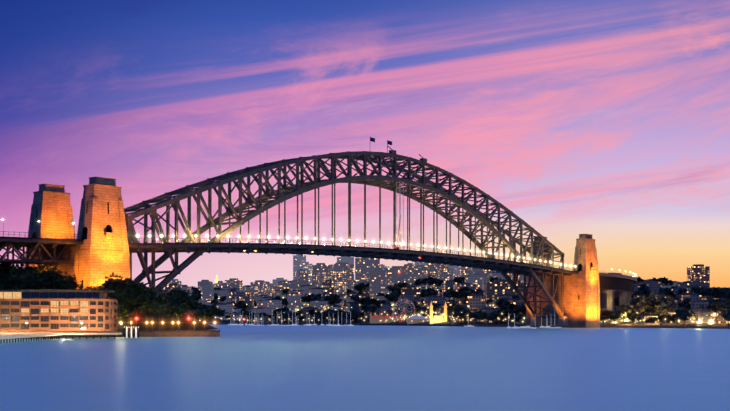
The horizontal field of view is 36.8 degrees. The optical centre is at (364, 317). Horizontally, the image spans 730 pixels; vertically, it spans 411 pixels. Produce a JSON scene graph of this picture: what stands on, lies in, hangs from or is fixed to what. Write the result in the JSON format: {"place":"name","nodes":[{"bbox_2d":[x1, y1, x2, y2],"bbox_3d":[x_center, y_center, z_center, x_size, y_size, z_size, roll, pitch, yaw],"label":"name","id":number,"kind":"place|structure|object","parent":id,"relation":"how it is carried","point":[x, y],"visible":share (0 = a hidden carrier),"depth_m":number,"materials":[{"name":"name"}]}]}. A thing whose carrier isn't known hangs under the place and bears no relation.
{"place":"outdoors","nodes":[
{"label":"outdoors","id":0,"kind":"place"},
{"bbox_2d":[17,309,219,338],"bbox_3d":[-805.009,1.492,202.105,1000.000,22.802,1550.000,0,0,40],"label":"waterfront promenade","id":1,"kind":"structure","parent":0,"point":[147,331],"depth_m":578.08,"materials":[{"name":"stone"}]},
{"bbox_2d":[25,184,75,268],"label":"bridge pylon","id":2,"kind":"object","parent":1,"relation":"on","point":[57,224],"visible":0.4,"depth_m":652.32,"materials":[{"name":"beige stone"}]},
{"bbox_2d":[40,246,75,284],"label":"abutment","id":3,"kind":"object","parent":1,"relation":"on","point":[69,268],"depth_m":627.68,"materials":[{"name":"stone"}]},
{"bbox_2d":[0,231,635,321],"bbox_3d":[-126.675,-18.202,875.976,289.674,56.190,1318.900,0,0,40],"label":"approach spans","id":4,"kind":"object","parent":3,"relation":"on","point":[617,285],"visible":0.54,"depth_m":623.42,"materials":[{"name":"metal"}]},
{"bbox_2d":[1,219,714,332],"bbox_3d":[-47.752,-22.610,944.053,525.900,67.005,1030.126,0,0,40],"label":"lamp posts","id":5,"kind":"object","parent":4,"relation":"on","point":[244,250],"visible":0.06,"depth_m":678.86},
{"bbox_2d":[74,177,130,329],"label":"bridge pylon","id":6,"kind":"object","parent":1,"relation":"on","point":[108,264],"visible":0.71,"depth_m":619.15,"materials":[{"name":"beige stone"}]},
{"bbox_2d":[0,261,222,330],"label":"trees","id":7,"kind":"object","parent":1,"relation":"on","point":[130,293],"visible":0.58,"depth_m":581.27,"materials":[{"name":"green plant"}]},
{"bbox_2d":[124,141,578,329],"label":"arch bridge","id":8,"kind":"structure","parent":0,"point":[390,181],"depth_m":817.95,"materials":[{"name":"metal"}]},
{"bbox_2d":[370,137,391,144],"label":"flags","id":9,"kind":"object","parent":8,"relation":"on","point":[373,140],"visible":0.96,"depth_m":847.16,"materials":[{"name":"blue fabric"}]},
{"bbox_2d":[0,324,729,410],"bbox_3d":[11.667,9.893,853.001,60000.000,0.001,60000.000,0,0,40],"label":"harbour water","id":10,"kind":"structure","parent":0,"point":[339,368],"depth_m":204.08,"materials":[{"name":"blue liquid"}]},
{"bbox_2d":[0,326,139,343],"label":"pier","id":11,"kind":"structure","parent":10,"relation":"in","point":[7,336],"depth_m":493.67,"materials":[{"name":"grey"}]},
{"bbox_2d":[0,289,117,332],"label":"waterfront hotel","id":12,"kind":"structure","parent":11,"relation":"on","point":[57,311],"depth_m":509.50,"materials":[{"name":"brick"}]},
{"bbox_2d":[228,310,561,328],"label":"boats","id":13,"kind":"object","parent":10,"relation":"on","point":[338,324],"visible":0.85,"depth_m":1301.46,"materials":[{"name":"white"}]},
{"bbox_2d":[0,0,729,289],"label":"sky","id":14,"kind":"structure","parent":0,"point":[608,120],"materials":[{"name":"purple"}]},
{"bbox_2d":[203,292,729,328],"bbox_3d":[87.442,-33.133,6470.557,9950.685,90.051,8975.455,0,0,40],"label":"shore terrain","id":15,"kind":"structure","parent":0,"point":[365,319],"depth_m":1250.52,"materials":[{"name":"plant"}]},
{"bbox_2d":[360,299,463,325],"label":"amusement park","id":16,"kind":"structure","parent":15,"relation":"on","point":[414,319],"depth_m":1281.15,"materials":[{"name":"yellow metal"}]},
{"bbox_2d":[156,254,729,325],"bbox_3d":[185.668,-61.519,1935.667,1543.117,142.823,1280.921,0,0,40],"label":"shore buildings","id":17,"kind":"structure","parent":15,"relation":"on","point":[337,277],"depth_m":1643.42,"materials":[{"name":"grey"}]},
{"bbox_2d":[162,275,729,325],"bbox_3d":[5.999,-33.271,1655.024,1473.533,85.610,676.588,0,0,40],"label":"shore trees","id":18,"kind":"object","parent":15,"relation":"on","point":[648,302],"visible":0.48,"depth_m":1326.04,"materials":[{"name":"green plant"}]},
{"bbox_2d":[526,237,550,326],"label":"pylon","id":19,"kind":"object","parent":15,"relation":"on","point":[538,305],"visible":0.12,"depth_m":1073.18,"materials":[{"name":"stone"}]},
{"bbox_2d":[529,242,549,326],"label":"pylon shaft","id":20,"kind":"object","parent":19,"relation":"attached to","point":[532,284],"visible":0.06,"depth_m":1072.39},
{"bbox_2d":[540,275,571,327],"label":"abutment","id":21,"kind":"object","parent":15,"relation":"on","point":[567,300],"visible":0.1,"depth_m":1054.24,"materials":[{"name":"stone"}]},
{"bbox_2d":[571,234,599,327],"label":"bridge pylon","id":22,"kind":"object","parent":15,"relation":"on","point":[592,302],"visible":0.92,"depth_m":1041.16,"materials":[{"name":"beige stone"}]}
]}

